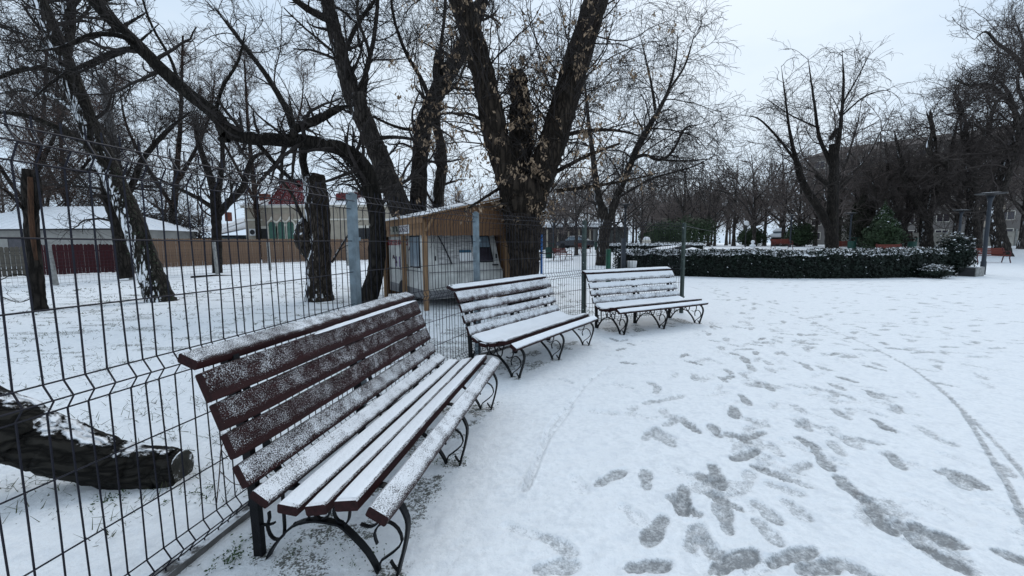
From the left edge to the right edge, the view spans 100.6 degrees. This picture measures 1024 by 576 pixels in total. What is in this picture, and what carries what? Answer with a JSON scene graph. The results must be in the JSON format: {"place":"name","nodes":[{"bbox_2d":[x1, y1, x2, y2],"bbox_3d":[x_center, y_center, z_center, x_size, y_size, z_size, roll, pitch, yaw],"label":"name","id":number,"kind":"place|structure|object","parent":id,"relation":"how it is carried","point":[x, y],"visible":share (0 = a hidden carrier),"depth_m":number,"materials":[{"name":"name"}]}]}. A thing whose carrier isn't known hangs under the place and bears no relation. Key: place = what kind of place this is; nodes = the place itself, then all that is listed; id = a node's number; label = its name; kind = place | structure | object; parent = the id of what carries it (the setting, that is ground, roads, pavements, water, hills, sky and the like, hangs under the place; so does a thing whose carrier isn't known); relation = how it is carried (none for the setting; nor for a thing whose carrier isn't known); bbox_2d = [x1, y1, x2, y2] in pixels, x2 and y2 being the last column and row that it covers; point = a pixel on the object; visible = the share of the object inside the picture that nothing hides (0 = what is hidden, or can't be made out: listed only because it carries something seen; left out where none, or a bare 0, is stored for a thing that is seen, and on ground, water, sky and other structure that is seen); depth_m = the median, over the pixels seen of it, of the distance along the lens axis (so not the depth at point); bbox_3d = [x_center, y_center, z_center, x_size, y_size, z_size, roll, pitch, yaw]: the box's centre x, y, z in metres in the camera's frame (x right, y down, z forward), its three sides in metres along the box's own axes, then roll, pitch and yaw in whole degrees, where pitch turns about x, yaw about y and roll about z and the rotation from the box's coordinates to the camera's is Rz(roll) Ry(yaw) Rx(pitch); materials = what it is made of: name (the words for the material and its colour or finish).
{"place":"outdoors","nodes":[
{"label":"outdoors","id":0,"kind":"place"},
{"bbox_2d":[0,243,1023,575],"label":"ground","id":1,"kind":"structure","parent":0,"point":[808,427],"depth_m":3.31,"materials":[{"name":"snow"}]},
{"bbox_2d":[0,246,26,276],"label":"plank fence","id":2,"kind":"object","parent":1,"relation":"on","point":[12,263],"visible":0.57,"depth_m":21.56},
{"bbox_2d":[0,168,49,309],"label":"split stump","id":3,"kind":"object","parent":1,"relation":"on","point":[29,205],"visible":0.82,"depth_m":9.83,"materials":[{"name":"brown plant"}]},
{"bbox_2d":[0,145,102,211],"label":"tree","id":4,"kind":"object","parent":1,"relation":"on","point":[47,203],"visible":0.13,"depth_m":44.46,"materials":[{"name":"brown plant"}]},
{"bbox_2d":[0,1,129,208],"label":"lawn tree","id":5,"kind":"object","parent":1,"relation":"on","point":[35,151],"visible":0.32,"depth_m":36.28,"materials":[{"name":"brown plant"}]},
{"bbox_2d":[41,244,115,274],"bbox_3d":[-23.634,-1.643,23.808,0.093,1.652,4.019,4,8,39],"label":"plank fence","id":6,"kind":"object","parent":1,"relation":"on","point":[104,251],"visible":0.52,"depth_m":23.53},
{"bbox_2d":[0,27,158,206],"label":"lawn tree","id":7,"kind":"object","parent":1,"relation":"on","point":[75,163],"visible":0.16,"depth_m":44.97,"materials":[{"name":"brown plant"}]},
{"bbox_2d":[0,0,179,302],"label":"leaning tree","id":8,"kind":"object","parent":1,"relation":"on","point":[139,248],"visible":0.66,"depth_m":11.30,"materials":[{"name":"brown plant"}]},
{"bbox_2d":[0,385,193,489],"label":"fallen log","id":9,"kind":"object","parent":1,"relation":"on","point":[34,447],"visible":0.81,"depth_m":2.58,"materials":[{"name":"brown plant"}]},
{"bbox_2d":[0,206,202,265],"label":"house","id":10,"kind":"structure","parent":1,"relation":"on","point":[9,224],"depth_m":34.42,"materials":[{"name":"white"}]},
{"bbox_2d":[98,76,135,273],"bbox_3d":[-21.677,-5.986,23.494,1.600,10.800,0.600,0,6,0],"label":"utility pole","id":11,"kind":"object","parent":1,"relation":"on","point":[111,115],"visible":0.09,"depth_m":23.02,"materials":[{"name":"wood"}]},
{"bbox_2d":[0,67,248,278],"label":"leaning stem tree","id":12,"kind":"object","parent":1,"relation":"on","point":[124,263],"visible":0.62,"depth_m":18.75,"materials":[{"name":"brown plant"}]},
{"bbox_2d":[56,482,213,511],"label":"weeds","id":13,"kind":"object","parent":1,"relation":"on","point":[164,501],"visible":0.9,"depth_m":2.55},
{"bbox_2d":[79,20,246,222],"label":"lawn tree","id":14,"kind":"object","parent":1,"relation":"on","point":[179,146],"visible":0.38,"depth_m":44.85,"materials":[{"name":"brown plant"}]},
{"bbox_2d":[124,168,203,223],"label":"tree","id":15,"kind":"object","parent":1,"relation":"on","point":[169,206],"visible":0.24,"depth_m":49.52,"materials":[{"name":"brown plant"}]},
{"bbox_2d":[141,204,210,249],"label":"thicket","id":16,"kind":"object","parent":1,"relation":"on","point":[156,216],"visible":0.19,"depth_m":42.28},
{"bbox_2d":[0,241,367,286],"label":"chain link fence","id":17,"kind":"object","parent":1,"relation":"on","point":[55,281],"visible":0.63,"depth_m":21.01,"materials":[{"name":"metal"}]},
{"bbox_2d":[151,503,249,575],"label":"concrete footing","id":18,"kind":"object","parent":1,"relation":"on","point":[187,558],"visible":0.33,"depth_m":2.11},
{"bbox_2d":[0,110,354,575],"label":"wire fence","id":19,"kind":"object","parent":18,"relation":"on","point":[54,308],"visible":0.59,"depth_m":1.80,"materials":[{"name":"metal"}]},
{"bbox_2d":[178,189,223,236],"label":"tree","id":20,"kind":"object","parent":1,"relation":"on","point":[198,212],"visible":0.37,"depth_m":55.16,"materials":[{"name":"brown plant"}]},
{"bbox_2d":[153,238,261,266],"bbox_3d":[-23.093,-2.769,32.736,0.093,2.055,7.640,3,7,29],"label":"plank fence","id":21,"kind":"object","parent":1,"relation":"on","point":[171,247],"visible":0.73,"depth_m":32.04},
{"bbox_2d":[128,60,297,272],"bbox_3d":[-16.754,-6.646,23.966,10.744,11.718,5.773,1,6,18],"label":"pollard tree","id":22,"kind":"object","parent":1,"relation":"on","point":[211,182],"visible":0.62,"depth_m":23.38,"materials":[{"name":"brown plant"}]},
{"bbox_2d":[194,212,245,255],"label":"shed","id":23,"kind":"structure","parent":1,"relation":"on","point":[229,217],"depth_m":48.13,"materials":[{"name":"brick"}]},
{"bbox_2d":[222,217,246,239],"bbox_3d":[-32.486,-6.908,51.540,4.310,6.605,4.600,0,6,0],"label":"roof","id":24,"kind":"structure","parent":23,"relation":"attached to","point":[241,226],"depth_m":49.64,"materials":[{"name":"brick"}]},
{"bbox_2d":[198,533,254,575],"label":"weeds","id":25,"kind":"object","parent":1,"relation":"on","point":[232,555],"visible":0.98,"depth_m":2.05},
{"bbox_2d":[0,0,468,302],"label":"arching tree","id":26,"kind":"object","parent":1,"relation":"on","point":[358,164],"visible":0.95,"depth_m":9.89,"materials":[{"name":"brown plant"}]},
{"bbox_2d":[144,34,334,259],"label":"lawn tree","id":27,"kind":"object","parent":1,"relation":"on","point":[253,191],"visible":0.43,"depth_m":44.87,"materials":[{"name":"brown plant"}]},
{"bbox_2d":[246,75,367,302],"bbox_3d":[-5.215,-2.568,11.505,3.066,6.427,1.616,0,6,0],"label":"pollard stump","id":28,"kind":"object","parent":1,"relation":"on","point":[311,178],"visible":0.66,"depth_m":11.23,"materials":[{"name":"brown plant"}]},
{"bbox_2d":[261,239,368,262],"bbox_3d":[-17.139,-3.602,40.200,0.093,2.095,11.696,5,8,44],"label":"plank fence","id":29,"kind":"object","parent":1,"relation":"on","point":[287,251],"visible":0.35,"depth_m":37.67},
{"bbox_2d":[239,173,391,258],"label":"mansard house","id":30,"kind":"structure","parent":1,"relation":"on","point":[276,207],"depth_m":47.42,"materials":[{"name":"beige tile"}]},
{"bbox_2d":[275,216,287,243],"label":"window","id":31,"kind":"structure","parent":30,"relation":"in","point":[278,228],"depth_m":47.43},
{"bbox_2d":[284,216,295,242],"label":"window","id":32,"kind":"structure","parent":30,"relation":"in","point":[293,224],"depth_m":47.42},
{"bbox_2d":[177,292,500,575],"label":"park bench","id":33,"kind":"object","parent":1,"relation":"on","point":[351,476],"visible":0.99,"depth_m":2.21,"materials":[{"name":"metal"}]},
{"bbox_2d":[346,192,366,405],"bbox_3d":[-1.285,0.211,3.528,0.074,1.974,0.082,1,6,15],"label":"fence post","id":34,"kind":"object","parent":1,"relation":"on","point":[354,238],"visible":0.62,"depth_m":3.45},
{"bbox_2d":[263,0,461,217],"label":"cut back tree","id":35,"kind":"object","parent":1,"relation":"on","point":[328,15],"visible":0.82,"depth_m":13.71,"materials":[{"name":"brown plant"}]},
{"bbox_2d":[337,0,523,212],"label":"forked tree","id":36,"kind":"object","parent":1,"relation":"on","point":[420,189],"visible":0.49,"depth_m":14.41,"materials":[{"name":"brown plant"}]},
{"bbox_2d":[384,354,478,411],"bbox_3d":[-0.871,1.030,4.685,0.075,0.070,2.274,2,6,21],"label":"concrete footing","id":37,"kind":"object","parent":1,"relation":"on","point":[406,393],"visible":0.14,"depth_m":4.13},
{"bbox_2d":[356,191,476,404],"bbox_3d":[-0.861,0.057,4.578,0.052,1.940,2.224,2,6,21],"label":"wire fence","id":38,"kind":"object","parent":37,"relation":"on","point":[403,241],"visible":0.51,"depth_m":4.47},
{"bbox_2d":[408,56,475,207],"bbox_3d":[-2.368,-4.523,15.463,2.677,8.392,2.769,0,6,0],"label":"thin trunk tree","id":39,"kind":"object","parent":1,"relation":"on","point":[438,198],"visible":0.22,"depth_m":15.51,"materials":[{"name":"brown plant"}]},
{"bbox_2d":[388,235,502,298],"bbox_3d":[-1.763,-0.621,11.344,2.080,1.930,3.348,-4,7,-33],"label":"caravan","id":40,"kind":"object","parent":1,"relation":"on","point":[414,254],"visible":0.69,"depth_m":10.42,"materials":[{"name":"metal"}]},
{"bbox_2d":[409,235,419,267],"bbox_3d":[-2.382,-0.888,10.418,0.028,0.780,0.660,-4,7,-33],"label":"side window","id":41,"kind":"structure","parent":40,"relation":"in","point":[414,253],"depth_m":10.38,"materials":[{"name":"glass"}]},
{"bbox_2d":[472,235,492,261],"bbox_3d":[-0.756,-0.995,10.786,0.520,0.674,0.261,-4,7,-33],"label":"window","id":42,"kind":"structure","parent":40,"relation":"in","point":[485,245],"depth_m":10.81,"materials":[{"name":"glass"}]},
{"bbox_2d":[383,196,509,310],"bbox_3d":[-1.851,-1.046,11.495,2.570,2.825,3.460,-4,7,-33],"label":"caravan shelter","id":43,"kind":"object","parent":1,"relation":"on","point":[421,224],"visible":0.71,"depth_m":10.25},
{"bbox_2d":[431,176,482,205],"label":"tree","id":44,"kind":"object","parent":1,"relation":"on","point":[455,196],"visible":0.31,"depth_m":50.80,"materials":[{"name":"brown plant"}]},
{"bbox_2d":[472,212,480,353],"bbox_3d":[-0.464,-0.014,5.646,0.074,1.974,0.082,3,7,31],"label":"fence post","id":45,"kind":"object","parent":1,"relation":"on","point":[476,264],"visible":0.61,"depth_m":5.58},
{"bbox_2d":[480,344,510,354],"bbox_3d":[0.432,0.801,6.819,0.075,0.070,2.793,4,8,39],"label":"concrete footing","id":46,"kind":"object","parent":1,"relation":"on","point":[492,350],"visible":0.07,"depth_m":5.95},
{"bbox_2d":[478,210,583,351],"bbox_3d":[0.439,-0.171,6.707,0.051,1.933,2.743,4,8,39],"label":"wire fence","id":47,"kind":"object","parent":46,"relation":"on","point":[548,257],"visible":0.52,"depth_m":6.69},
{"bbox_2d":[447,274,597,378],"bbox_3d":[0.248,0.418,5.674,1.000,1.060,2.182,4,7,34],"label":"park bench","id":48,"kind":"object","parent":1,"relation":"on","point":[535,326],"visible":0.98,"depth_m":5.44,"materials":[{"name":"metal"}]},
{"bbox_2d":[360,0,707,304],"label":"seed hung tree","id":49,"kind":"object","parent":1,"relation":"on","point":[525,168],"visible":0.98,"depth_m":9.91,"materials":[{"name":"brown plant"}]},
{"bbox_2d":[545,170,590,247],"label":"tree","id":50,"kind":"object","parent":1,"relation":"on","point":[560,203],"visible":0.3,"depth_m":45.12,"materials":[{"name":"brown plant"}]},
{"bbox_2d":[542,223,597,249],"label":"pavilion","id":51,"kind":"structure","parent":1,"relation":"on","point":[547,235],"depth_m":61.48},
{"bbox_2d":[557,236,594,247],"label":"parked car","id":52,"kind":"object","parent":1,"relation":"on","point":[572,241],"visible":0.42,"depth_m":51.08,"materials":[{"name":"paint"}]},
{"bbox_2d":[546,159,609,255],"bbox_3d":[5.352,-7.008,37.163,6.219,8.817,7.178,0,6,7],"label":"tree","id":53,"kind":"object","parent":1,"relation":"on","point":[574,218],"visible":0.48,"depth_m":37.19,"materials":[{"name":"brown plant"}]},
{"bbox_2d":[582,220,587,312],"bbox_3d":[1.321,-0.248,7.794,0.082,1.974,0.074,-5,8,-40],"label":"fence post","id":54,"kind":"object","parent":1,"relation":"on","point":[584,244],"visible":0.82,"depth_m":7.75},
{"bbox_2d":[556,182,614,247],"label":"tree","id":55,"kind":"object","parent":1,"relation":"on","point":[586,217],"visible":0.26,"depth_m":50.68,"materials":[{"name":"brown plant"}]},
{"bbox_2d":[593,219,630,246],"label":"kiosk","id":56,"kind":"object","parent":1,"relation":"on","point":[611,235],"visible":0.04,"depth_m":69.55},
{"bbox_2d":[590,161,644,243],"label":"tree","id":57,"kind":"object","parent":1,"relation":"on","point":[614,242],"visible":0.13,"depth_m":54.31,"materials":[{"name":"brown plant"}]},
{"bbox_2d":[590,151,663,237],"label":"tree","id":58,"kind":"object","parent":1,"relation":"on","point":[627,202],"visible":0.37,"depth_m":40.97,"materials":[{"name":"brown plant"}]},
{"bbox_2d":[620,238,636,280],"bbox_3d":[4.673,-1.132,16.977,0.630,1.700,0.400,0,6,0],"label":"dark post","id":59,"kind":"object","parent":1,"relation":"on","point":[633,264],"visible":0.61,"depth_m":16.87,"materials":[{"name":"metal"}]},
{"bbox_2d":[586,219,682,320],"bbox_3d":[2.481,-0.360,8.398,2.567,1.933,0.053,-4,7,-28],"label":"wire fence","id":60,"kind":"object","parent":1,"relation":"on","point":[632,254],"visible":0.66,"depth_m":8.31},
{"bbox_2d":[602,171,672,242],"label":"tree","id":61,"kind":"object","parent":1,"relation":"on","point":[641,220],"visible":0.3,"depth_m":47.38,"materials":[{"name":"brown plant"}]},
{"bbox_2d":[610,184,664,242],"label":"tree","id":62,"kind":"object","parent":1,"relation":"on","point":[640,212],"visible":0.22,"depth_m":63.18,"materials":[{"name":"brown plant"}]},
{"bbox_2d":[582,267,707,334],"bbox_3d":[2.435,0.188,7.750,2.182,1.060,0.999,-4,7,-29],"label":"park bench","id":63,"kind":"object","parent":1,"relation":"on","point":[635,304],"visible":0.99,"depth_m":7.74,"materials":[{"name":"wood"}]},
{"bbox_2d":[629,160,680,227],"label":"tree","id":64,"kind":"object","parent":1,"relation":"on","point":[655,198],"visible":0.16,"depth_m":70.46,"materials":[{"name":"brown plant"}]},
{"bbox_2d":[609,242,705,251],"bbox_3d":[12.857,-3.646,38.680,9.096,1.144,2.800,1,6,12],"label":"hedge","id":65,"kind":"object","parent":1,"relation":"on","point":[613,246],"visible":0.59,"depth_m":37.88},
{"bbox_2d":[540,0,787,265],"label":"weeping tree","id":66,"kind":"object","parent":1,"relation":"on","point":[603,211],"visible":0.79,"depth_m":26.64,"materials":[{"name":"brown plant"}]},
{"bbox_2d":[647,218,700,242],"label":"evergreen bush","id":67,"kind":"object","parent":1,"relation":"on","point":[676,231],"visible":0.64,"depth_m":50.75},
{"bbox_2d":[649,175,698,225],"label":"tree","id":68,"kind":"object","parent":1,"relation":"on","point":[667,210],"visible":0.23,"depth_m":77.76,"materials":[{"name":"brown plant"}]},
{"bbox_2d":[679,223,686,312],"bbox_3d":[3.629,-0.393,9.037,0.083,1.974,0.074,-4,7,-28],"label":"fence post","id":69,"kind":"object","parent":1,"relation":"on","point":[683,249],"visible":0.9,"depth_m":9.00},
{"bbox_2d":[655,151,713,222],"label":"tree","id":70,"kind":"object","parent":1,"relation":"on","point":[683,207],"visible":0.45,"depth_m":63.97,"materials":[{"name":"brown plant"}]},
{"bbox_2d":[670,215,725,246],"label":"evergreen bush","id":71,"kind":"object","parent":1,"relation":"on","point":[700,224],"visible":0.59,"depth_m":54.64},
{"bbox_2d":[674,177,748,245],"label":"tree","id":72,"kind":"object","parent":1,"relation":"on","point":[714,203],"visible":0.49,"depth_m":65.29,"materials":[{"name":"brown plant"}]},
{"bbox_2d":[689,184,739,245],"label":"tree","id":73,"kind":"object","parent":1,"relation":"on","point":[714,243],"visible":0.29,"depth_m":69.69,"materials":[{"name":"brown plant"}]},
{"bbox_2d":[701,183,749,245],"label":"tree","id":74,"kind":"object","parent":1,"relation":"on","point":[726,235],"visible":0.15,"depth_m":80.00,"materials":[{"name":"brown plant"}]},
{"bbox_2d":[705,146,780,245],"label":"tree","id":75,"kind":"object","parent":1,"relation":"on","point":[737,214],"visible":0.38,"depth_m":64.26,"materials":[{"name":"brown plant"}]},
{"bbox_2d":[733,226,769,245],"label":"evergreen bush","id":76,"kind":"object","parent":1,"relation":"on","point":[761,237],"visible":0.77,"depth_m":58.96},
{"bbox_2d":[709,146,812,244],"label":"tree","id":77,"kind":"object","parent":1,"relation":"on","point":[752,207],"visible":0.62,"depth_m":55.46,"materials":[{"name":"brown plant"}]},
{"bbox_2d":[739,159,805,245],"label":"tree","id":78,"kind":"object","parent":1,"relation":"on","point":[765,225],"visible":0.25,"depth_m":62.72,"materials":[{"name":"brown plant"}]},
{"bbox_2d":[737,134,823,245],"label":"tree","id":79,"kind":"object","parent":1,"relation":"on","point":[783,231],"visible":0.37,"depth_m":55.19,"materials":[{"name":"brown plant"}]},
{"bbox_2d":[612,246,953,278],"bbox_3d":[11.873,-1.184,19.167,14.368,1.377,3.640,1,6,11],"label":"hedge","id":80,"kind":"object","parent":1,"relation":"on","point":[877,262],"visible":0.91,"depth_m":17.73,"materials":[{"name":"plant"}]},
{"bbox_2d":[783,221,817,246],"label":"evergreen bush","id":81,"kind":"object","parent":1,"relation":"on","point":[805,234],"visible":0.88,"depth_m":49.03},
{"bbox_2d":[759,156,844,246],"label":"tree","id":82,"kind":"object","parent":1,"relation":"on","point":[789,211],"visible":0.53,"depth_m":48.96,"materials":[{"name":"brown plant"}]},
{"bbox_2d":[773,164,853,245],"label":"tree","id":83,"kind":"object","parent":1,"relation":"on","point":[816,221],"visible":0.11,"depth_m":56.33,"materials":[{"name":"brown plant"}]},
{"bbox_2d":[698,31,930,248],"bbox_3d":[19.893,-10.406,29.352,13.610,18.239,9.189,-4,7,-29],"label":"twin stem tree","id":84,"kind":"object","parent":1,"relation":"on","point":[828,217],"visible":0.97,"depth_m":30.39,"materials":[{"name":"brown plant"}]},
{"bbox_2d":[764,84,905,224],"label":"tree","id":85,"kind":"object","parent":1,"relation":"on","point":[856,144],"visible":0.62,"depth_m":40.95,"materials":[{"name":"brown plant"}]},
{"bbox_2d":[801,117,894,243],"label":"tree","id":86,"kind":"object","parent":1,"relation":"on","point":[840,203],"visible":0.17,"depth_m":48.92,"materials":[{"name":"brown plant"}]},
{"bbox_2d":[838,182,875,247],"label":"conifer","id":87,"kind":"object","parent":1,"relation":"on","point":[857,228],"visible":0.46,"depth_m":43.10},
{"bbox_2d":[818,144,924,246],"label":"tree","id":88,"kind":"object","parent":1,"relation":"on","point":[855,189],"visible":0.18,"depth_m":44.64,"materials":[{"name":"brown plant"}]},
{"bbox_2d":[812,120,941,207],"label":"tree","id":89,"kind":"object","parent":1,"relation":"on","point":[851,154],"visible":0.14,"depth_m":47.04,"materials":[{"name":"brown plant"}]},
{"bbox_2d":[852,199,911,248],"bbox_3d":[31.246,-4.901,35.759,3.449,5.018,3.672,-5,7,-35],"label":"conifer","id":90,"kind":"object","parent":1,"relation":"on","point":[884,227],"visible":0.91,"depth_m":35.17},
{"bbox_2d":[838,109,955,246],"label":"gnarled tree","id":91,"kind":"object","parent":1,"relation":"on","point":[898,213],"visible":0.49,"depth_m":40.34,"materials":[{"name":"brown plant"}]},
{"bbox_2d":[850,139,981,228],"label":"tree","id":92,"kind":"object","parent":1,"relation":"on","point":[903,187],"visible":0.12,"depth_m":42.66,"materials":[{"name":"brown plant"}]},
{"bbox_2d":[841,229,1018,245],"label":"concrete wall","id":93,"kind":"structure","parent":1,"relation":"on","point":[1013,236],"depth_m":47.01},
{"bbox_2d":[856,69,1006,247],"bbox_3d":[36.513,-10.769,38.695,12.201,16.233,7.855,0,6,0],"label":"gnarled tree","id":94,"kind":"object","parent":1,"relation":"on","point":[926,232],"visible":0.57,"depth_m":38.39,"materials":[{"name":"brown plant"}]},
{"bbox_2d":[915,263,956,278],"bbox_3d":[17.220,-0.667,17.312,1.307,0.668,1.232,-5,7,-35],"label":"shrub","id":95,"kind":"object","parent":1,"relation":"on","point":[932,270],"visible":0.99,"depth_m":17.09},
{"bbox_2d":[884,61,1023,247],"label":"gnarled tree","id":96,"kind":"object","parent":1,"relation":"on","point":[974,230],"visible":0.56,"depth_m":35.73,"materials":[{"name":"brown plant"}]},
{"bbox_2d":[934,231,979,275],"bbox_3d":[19.363,-1.410,18.567,1.573,2.233,1.692,0,6,0],"label":"round shrub","id":97,"kind":"object","parent":1,"relation":"on","point":[963,249],"visible":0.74,"depth_m":18.17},
{"bbox_2d":[897,140,1021,235],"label":"tree","id":98,"kind":"object","parent":1,"relation":"on","point":[956,221],"visible":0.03,"depth_m":42.90,"materials":[{"name":"brown plant"}]},
{"bbox_2d":[904,98,1023,240],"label":"tree","id":99,"kind":"object","parent":1,"relation":"on","point":[966,226],"visible":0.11,"depth_m":38.70,"materials":[{"name":"brown plant"}]},
{"bbox_2d":[914,0,1023,256],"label":"gnarled tree","id":100,"kind":"object","parent":1,"relation":"on","point":[1013,148],"visible":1,"depth_m":32.05,"materials":[{"name":"brown plant"}]},
{"bbox_2d":[957,266,984,276],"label":"concrete block","id":101,"kind":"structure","parent":1,"relation":"on","point":[972,271],"depth_m":17.99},
{"bbox_2d":[946,168,1022,223],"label":"tree","id":102,"kind":"object","parent":1,"relation":"on","point":[1007,209],"visible":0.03,"depth_m":47.51,"materials":[{"name":"brown plant"}]},
{"bbox_2d":[952,90,1023,248],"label":"tree","id":103,"kind":"object","parent":1,"relation":"on","point":[1020,241],"visible":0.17,"depth_m":39.43,"materials":[{"name":"brown plant"}]},
{"bbox_2d":[954,126,1023,245],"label":"tree","id":104,"kind":"object","parent":1,"relation":"on","point":[982,224],"visible":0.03,"depth_m":44.16,"materials":[{"name":"brown plant"}]},
{"bbox_2d":[974,192,1007,274],"bbox_3d":[21.057,-2.351,18.873,1.000,3.707,1.000,0,6,0],"label":"park lamp","id":105,"kind":"object","parent":1,"relation":"on","point":[990,196],"visible":0.97,"depth_m":18.79,"materials":[{"name":"metal"}]},
{"bbox_2d":[976,247,1011,262],"bbox_3d":[32.352,-2.244,28.783,1.904,1.064,0.839,1,6,14],"label":"red bench","id":106,"kind":"object","parent":1,"relation":"on","point":[1002,251],"visible":0.6,"depth_m":28.84,"materials":[{"name":"wood"}]},
{"bbox_2d":[0,0,1023,242],"label":"sky","id":107,"kind":"structure","parent":0,"point":[916,29],"materials":[{"name":"white"}]},
{"bbox_2d":[805,129,1022,244],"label":"apartment block","id":108,"kind":"structure","parent":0,"point":[911,229],"depth_m":73.67,"materials":[{"name":"grey concrete"}]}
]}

